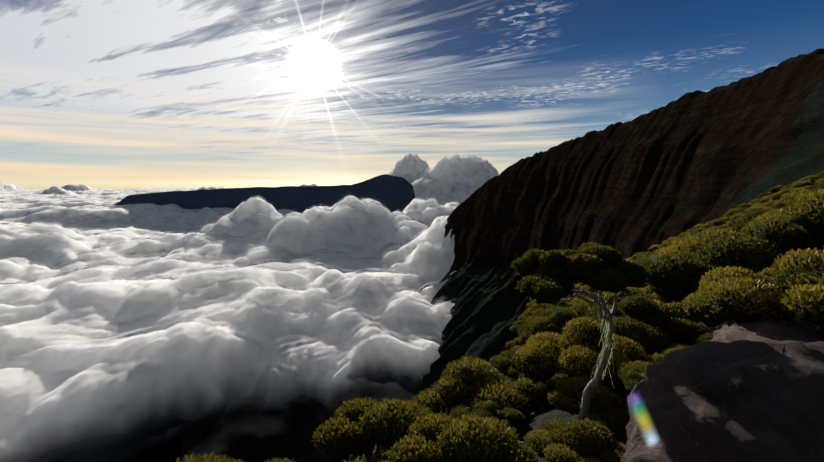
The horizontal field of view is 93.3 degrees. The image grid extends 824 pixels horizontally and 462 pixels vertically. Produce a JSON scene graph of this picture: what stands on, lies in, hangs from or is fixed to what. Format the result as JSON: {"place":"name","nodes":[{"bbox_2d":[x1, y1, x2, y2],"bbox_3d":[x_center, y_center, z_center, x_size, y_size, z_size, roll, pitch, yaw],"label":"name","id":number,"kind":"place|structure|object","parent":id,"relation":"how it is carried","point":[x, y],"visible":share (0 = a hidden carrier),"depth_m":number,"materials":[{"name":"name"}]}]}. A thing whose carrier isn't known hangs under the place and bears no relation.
{"place":"outdoors","nodes":[
{"label":"outdoors","id":0,"kind":"place"},
{"bbox_2d":[0,153,498,457],"bbox_3d":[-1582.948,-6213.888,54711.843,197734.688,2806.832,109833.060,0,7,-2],"label":"cloud","id":1,"kind":"structure","parent":0,"point":[109,311],"depth_m":2337.99,"materials":[{"name":"white"}]},
{"bbox_2d":[113,174,414,212],"bbox_3d":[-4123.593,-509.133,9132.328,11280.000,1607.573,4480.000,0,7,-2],"label":"distant mountain","id":2,"kind":"structure","parent":0,"point":[391,193],"depth_m":8359.30,"materials":[{"name":"stone"}]},
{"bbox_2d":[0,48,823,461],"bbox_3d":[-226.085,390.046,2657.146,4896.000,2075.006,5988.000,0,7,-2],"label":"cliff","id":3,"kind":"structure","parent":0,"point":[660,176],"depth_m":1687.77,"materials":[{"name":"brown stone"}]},
{"bbox_2d":[0,0,823,188],"label":"sky","id":4,"kind":"structure","parent":0,"point":[95,94],"materials":[{"name":"blue"}]},
{"bbox_2d":[514,322,710,461],"bbox_3d":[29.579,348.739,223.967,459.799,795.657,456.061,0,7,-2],"label":"sloping ground","id":5,"kind":"structure","parent":0,"point":[536,420],"depth_m":7.23,"materials":[{"name":"grey stone"}]},
{"bbox_2d":[176,452,243,461],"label":"heath shrub","id":6,"kind":"object","parent":5,"relation":"on","point":[198,458],"visible":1,"depth_m":5.19,"materials":[{"name":"green plant"}]},
{"bbox_2d":[204,454,294,461],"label":"heath shrub","id":7,"kind":"object","parent":5,"relation":"on","point":[276,460],"visible":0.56,"depth_m":7.31,"materials":[{"name":"green plant"}]},
{"bbox_2d":[312,395,434,461],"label":"heath shrub","id":8,"kind":"object","parent":5,"relation":"on","point":[352,430],"visible":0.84,"depth_m":6.64,"materials":[{"name":"green plant"}]},
{"bbox_2d":[372,444,390,460],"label":"heath ground cover","id":9,"kind":"object","parent":5,"relation":"on","point":[382,451],"visible":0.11,"depth_m":7.54,"materials":[{"name":"green plant"}]},
{"bbox_2d":[386,411,540,461],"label":"heath shrub","id":10,"kind":"object","parent":5,"relation":"on","point":[433,437],"visible":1,"depth_m":4.50,"materials":[{"name":"green plant"}]},
{"bbox_2d":[449,400,509,436],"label":"heath shrub","id":11,"kind":"object","parent":5,"relation":"on","point":[484,408],"visible":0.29,"depth_m":7.64,"materials":[{"name":"green plant"}]},
{"bbox_2d":[412,355,549,416],"bbox_3d":[1.639,4.292,9.044,3.532,2.486,2.984,-2,6,-18],"label":"heath shrub","id":12,"kind":"object","parent":5,"relation":"on","point":[470,382],"visible":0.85,"depth_m":8.52,"materials":[{"name":"green plant"}]},
{"bbox_2d":[488,346,522,378],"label":"heath shrub","id":13,"kind":"object","parent":5,"relation":"on","point":[501,363],"visible":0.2,"depth_m":10.37,"materials":[{"name":"green plant"}]},
{"bbox_2d":[493,407,530,433],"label":"heath ground cover","id":14,"kind":"object","parent":5,"relation":"on","point":[514,418],"visible":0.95,"depth_m":7.18,"materials":[{"name":"green plant"}]},
{"bbox_2d":[505,336,525,349],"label":"heath shrub","id":15,"kind":"object","parent":5,"relation":"on","point":[517,342],"visible":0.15,"depth_m":22.94,"materials":[{"name":"green plant"}]},
{"bbox_2d":[509,318,527,334],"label":"heath shrub","id":16,"kind":"object","parent":5,"relation":"on","point":[514,327],"visible":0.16,"depth_m":27.46,"materials":[{"name":"green plant"}]},
{"bbox_2d":[518,373,552,412],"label":"heath ground cover","id":17,"kind":"object","parent":5,"relation":"on","point":[521,375],"visible":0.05,"depth_m":8.57,"materials":[{"name":"green plant"}]},
{"bbox_2d":[517,305,567,333],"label":"heath shrub","id":18,"kind":"object","parent":5,"relation":"on","point":[544,312],"visible":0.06,"depth_m":14.80,"materials":[{"name":"green plant"}]},
{"bbox_2d":[524,301,567,322],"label":"heath shrub","id":19,"kind":"object","parent":5,"relation":"on","point":[534,309],"visible":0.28,"depth_m":18.40,"materials":[{"name":"green plant"}]},
{"bbox_2d":[527,372,567,396],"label":"heath ground cover","id":20,"kind":"object","parent":5,"relation":"on","point":[545,388],"visible":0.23,"depth_m":8.28,"materials":[{"name":"green plant"}]},
{"bbox_2d":[519,307,577,342],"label":"heath shrub","id":21,"kind":"object","parent":5,"relation":"on","point":[557,320],"visible":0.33,"depth_m":11.51,"materials":[{"name":"green plant"}]},
{"bbox_2d":[562,283,581,299],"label":"heath shrub","id":22,"kind":"object","parent":5,"relation":"on","point":[578,285],"visible":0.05,"depth_m":30.93,"materials":[{"name":"green plant"}]},
{"bbox_2d":[565,298,581,303],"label":"heath shrub","id":23,"kind":"object","parent":5,"relation":"on","point":[572,300],"visible":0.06,"depth_m":24.70,"materials":[{"name":"green plant"}]},
{"bbox_2d":[523,428,625,461],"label":"heath ground cover","id":24,"kind":"object","parent":5,"relation":"on","point":[535,440],"visible":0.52,"depth_m":4.75,"materials":[{"name":"green plant"}]},
{"bbox_2d":[511,317,647,396],"bbox_3d":[3.296,2.607,7.478,2.186,1.927,2.206,-5,9,-34],"label":"heath shrub","id":25,"kind":"object","parent":5,"relation":"on","point":[573,351],"visible":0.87,"depth_m":7.17,"materials":[{"name":"green plant"}]},
{"bbox_2d":[511,241,649,419],"bbox_3d":[2.453,1.892,5.899,1.997,3.364,1.485,0,7,-2],"label":"tree","id":26,"kind":"object","parent":5,"relation":"on","point":[595,266],"visible":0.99,"depth_m":5.63,"materials":[{"name":"green plant"}]},
{"bbox_2d":[564,402,600,415],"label":"heath ground cover","id":27,"kind":"object","parent":5,"relation":"on","point":[576,410],"visible":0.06,"depth_m":6.80,"materials":[{"name":"green plant"}]},
{"bbox_2d":[541,418,624,461],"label":"shrub","id":28,"kind":"object","parent":5,"relation":"on","point":[567,432],"visible":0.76,"depth_m":4.87,"materials":[{"name":"green plant"}]},
{"bbox_2d":[547,375,630,436],"bbox_3d":[2.975,2.940,6.378,1.249,0.918,1.438,-4,8,-31],"label":"shrub","id":29,"kind":"object","parent":5,"relation":"on","point":[614,416],"visible":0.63,"depth_m":6.08,"materials":[{"name":"green plant"}]},
{"bbox_2d":[579,284,599,296],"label":"heath shrub","id":30,"kind":"object","parent":5,"relation":"on","point":[588,288],"visible":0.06,"depth_m":25.43,"materials":[{"name":"green plant"}]},
{"bbox_2d":[607,384,630,399],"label":"heath ground cover","id":31,"kind":"object","parent":5,"relation":"on","point":[622,391],"visible":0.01,"depth_m":6.50,"materials":[{"name":"green plant"}]},
{"bbox_2d":[617,360,651,391],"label":"heath ground cover","id":32,"kind":"object","parent":5,"relation":"on","point":[632,374],"visible":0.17,"depth_m":5.72,"materials":[{"name":"green plant"}]},
{"bbox_2d":[570,287,701,324],"bbox_3d":[5.949,2.613,10.466,3.454,2.258,2.918,5,7,-1],"label":"heath shrub","id":33,"kind":"object","parent":5,"relation":"on","point":[672,310],"visible":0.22,"depth_m":10.18,"materials":[{"name":"green plant"}]},
{"bbox_2d":[579,294,705,355],"bbox_3d":[5.223,2.522,9.089,2.638,2.060,2.585,-2,8,-19],"label":"heath shrub","id":34,"kind":"object","parent":5,"relation":"on","point":[647,325],"visible":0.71,"depth_m":8.40,"materials":[{"name":"green plant"}]},
{"bbox_2d":[645,352,664,363],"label":"shrub","id":35,"kind":"object","parent":5,"relation":"on","point":[656,358],"visible":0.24,"depth_m":6.97,"materials":[{"name":"green plant"}]},
{"bbox_2d":[648,244,661,251],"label":"heath shrub","id":36,"kind":"object","parent":5,"relation":"on","point":[652,248],"visible":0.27,"depth_m":100.58,"materials":[{"name":"green plant"}]},
{"bbox_2d":[631,250,681,302],"bbox_3d":[10.216,1.791,13.662,3.889,2.895,4.000,-1,7,-5],"label":"heath shrub","id":37,"kind":"object","parent":5,"relation":"on","point":[642,258],"visible":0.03,"depth_m":14.74,"materials":[{"name":"green plant"}]},
{"bbox_2d":[640,285,675,302],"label":"heath shrub","id":38,"kind":"object","parent":5,"relation":"on","point":[654,295],"visible":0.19,"depth_m":15.07,"materials":[{"name":"green plant"}]},
{"bbox_2d":[660,237,677,246],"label":"heath shrub","id":39,"kind":"object","parent":5,"relation":"on","point":[665,242],"visible":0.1,"depth_m":95.66,"materials":[{"name":"green plant"}]},
{"bbox_2d":[660,343,688,354],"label":"heath ground cover","id":40,"kind":"object","parent":5,"relation":"on","point":[667,350],"visible":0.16,"depth_m":7.53,"materials":[{"name":"green plant"}]},
{"bbox_2d":[665,234,685,246],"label":"heath shrub","id":41,"kind":"object","parent":5,"relation":"on","point":[680,235],"visible":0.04,"depth_m":70.36,"materials":[{"name":"green plant"}]},
{"bbox_2d":[646,240,735,269],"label":"heath shrub","id":42,"kind":"object","parent":5,"relation":"on","point":[675,250],"visible":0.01,"depth_m":11.56,"materials":[{"name":"green plant"}]},
{"bbox_2d":[650,228,745,257],"bbox_3d":[9.094,1.531,11.395,3.486,3.146,4.049,-2,7,-14],"label":"heath shrub","id":43,"kind":"object","parent":5,"relation":"on","point":[691,243],"visible":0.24,"depth_m":11.62,"materials":[{"name":"green plant"}]},
{"bbox_2d":[693,221,710,229],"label":"heath shrub","id":44,"kind":"object","parent":5,"relation":"on","point":[697,226],"visible":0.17,"depth_m":187.16,"materials":[{"name":"green plant"}]},
{"bbox_2d":[692,333,713,343],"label":"shrub","id":45,"kind":"object","parent":5,"relation":"on","point":[706,337],"visible":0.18,"depth_m":7.45,"materials":[{"name":"green plant"}]},
{"bbox_2d":[690,219,727,235],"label":"heath shrub","id":46,"kind":"object","parent":5,"relation":"on","point":[702,227],"visible":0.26,"depth_m":40.88,"materials":[{"name":"green plant"}]},
{"bbox_2d":[700,323,721,332],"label":"shrub","id":47,"kind":"object","parent":5,"relation":"on","point":[705,327],"visible":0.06,"depth_m":8.51,"materials":[{"name":"green plant"}]},
{"bbox_2d":[639,236,785,334],"bbox_3d":[5.950,1.495,7.395,2.380,2.896,3.061,-1,9,-21],"label":"heath shrub","id":48,"kind":"object","parent":5,"relation":"on","point":[674,276],"visible":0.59,"depth_m":7.33,"materials":[{"name":"green plant"}]},
{"bbox_2d":[621,340,823,461],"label":"boulder","id":49,"kind":"object","parent":5,"relation":"on","point":[737,401],"visible":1,"depth_m":3.34,"materials":[{"name":"grey stone"}]},
{"bbox_2d":[716,223,731,229],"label":"heath shrub","id":50,"kind":"object","parent":5,"relation":"on","point":[725,226],"visible":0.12,"depth_m":32.77,"materials":[{"name":"green plant"}]},
{"bbox_2d":[719,214,740,221],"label":"heath shrub","id":51,"kind":"object","parent":5,"relation":"on","point":[726,219],"visible":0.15,"depth_m":57.71,"materials":[{"name":"green plant"}]},
{"bbox_2d":[727,208,744,217],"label":"heath shrub","id":52,"kind":"object","parent":5,"relation":"on","point":[741,209],"visible":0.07,"depth_m":98.04,"materials":[{"name":"green plant"}]},
{"bbox_2d":[726,203,749,215],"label":"heath shrub","id":53,"kind":"object","parent":5,"relation":"on","point":[730,212],"visible":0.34,"depth_m":106.21,"materials":[{"name":"green plant"}]},
{"bbox_2d":[731,209,771,235],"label":"heath shrub","id":54,"kind":"object","parent":5,"relation":"on","point":[738,224],"visible":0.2,"depth_m":19.77,"materials":[{"name":"green plant"}]},
{"bbox_2d":[681,253,823,335],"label":"heath shrub","id":55,"kind":"object","parent":5,"relation":"on","point":[699,309],"visible":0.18,"depth_m":5.86,"materials":[{"name":"green plant"}]},
{"bbox_2d":[744,206,772,213],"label":"heath shrub","id":56,"kind":"object","parent":5,"relation":"on","point":[748,210],"visible":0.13,"depth_m":35.85,"materials":[{"name":"green plant"}]},
{"bbox_2d":[743,200,776,213],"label":"heath shrub","id":57,"kind":"object","parent":5,"relation":"on","point":[769,203],"visible":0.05,"depth_m":40.07,"materials":[{"name":"green plant"}]},
{"bbox_2d":[740,207,783,235],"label":"heath shrub","id":58,"kind":"object","parent":5,"relation":"on","point":[781,209],"visible":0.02,"depth_m":16.26,"materials":[{"name":"green plant"}]},
{"bbox_2d":[701,247,823,325],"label":"heath shrub","id":59,"kind":"object","parent":5,"relation":"on","point":[799,278],"visible":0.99,"depth_m":5.04,"materials":[{"name":"green plant"}]},
{"bbox_2d":[759,194,772,204],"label":"heath shrub","id":60,"kind":"object","parent":5,"relation":"on","point":[764,200],"visible":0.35,"depth_m":102.54,"materials":[{"name":"green plant"}]},
{"bbox_2d":[711,317,823,343],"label":"rock","id":61,"kind":"object","parent":5,"relation":"on","point":[768,330],"visible":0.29,"depth_m":4.79,"materials":[{"name":"grey stone"}]},
{"bbox_2d":[757,187,780,199],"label":"heath shrub","id":62,"kind":"object","parent":5,"relation":"on","point":[773,190],"visible":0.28,"depth_m":177.08,"materials":[{"name":"green plant"}]},
{"bbox_2d":[741,189,823,254],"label":"heath shrub","id":63,"kind":"object","parent":5,"relation":"on","point":[798,223],"visible":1,"depth_m":9.02,"materials":[{"name":"green plant"}]},
{"bbox_2d":[770,193,795,209],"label":"heath shrub","id":64,"kind":"object","parent":5,"relation":"on","point":[778,203],"visible":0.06,"depth_m":28.99,"materials":[{"name":"green plant"}]},
{"bbox_2d":[770,187,801,199],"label":"heath shrub","id":65,"kind":"object","parent":5,"relation":"on","point":[777,195],"visible":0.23,"depth_m":64.92,"materials":[{"name":"green plant"}]},
{"bbox_2d":[780,189,803,198],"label":"heath shrub","id":66,"kind":"object","parent":5,"relation":"on","point":[786,194],"visible":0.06,"depth_m":39.55,"materials":[{"name":"green plant"}]},
{"bbox_2d":[784,178,803,188],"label":"heath shrub","id":67,"kind":"object","parent":5,"relation":"on","point":[789,186],"visible":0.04,"depth_m":100.14,"materials":[{"name":"green plant"}]},
{"bbox_2d":[790,185,808,192],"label":"heath shrub","id":68,"kind":"object","parent":5,"relation":"on","point":[792,190],"visible":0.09,"depth_m":58.24,"materials":[{"name":"green plant"}]},
{"bbox_2d":[787,186,818,207],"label":"heath shrub","id":69,"kind":"object","parent":5,"relation":"on","point":[797,193],"visible":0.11,"depth_m":18.78,"materials":[{"name":"green plant"}]},
{"bbox_2d":[789,175,823,188],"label":"heath shrub","id":70,"kind":"object","parent":5,"relation":"on","point":[809,180],"visible":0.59,"depth_m":71.94,"materials":[{"name":"green plant"}]},
{"bbox_2d":[803,185,813,189],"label":"heath shrub","id":71,"kind":"object","parent":5,"relation":"on","point":[808,187],"visible":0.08,"depth_m":40.57,"materials":[{"name":"green plant"}]},
{"bbox_2d":[811,179,823,191],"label":"heath shrub","id":72,"kind":"object","parent":5,"relation":"on","point":[820,184],"visible":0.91,"depth_m":16.75,"materials":[{"name":"green plant"}]},
{"bbox_2d":[814,171,823,177],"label":"heath shrub","id":73,"kind":"object","parent":5,"relation":"on","point":[820,174],"visible":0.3,"depth_m":110.53,"materials":[{"name":"green plant"}]}
]}

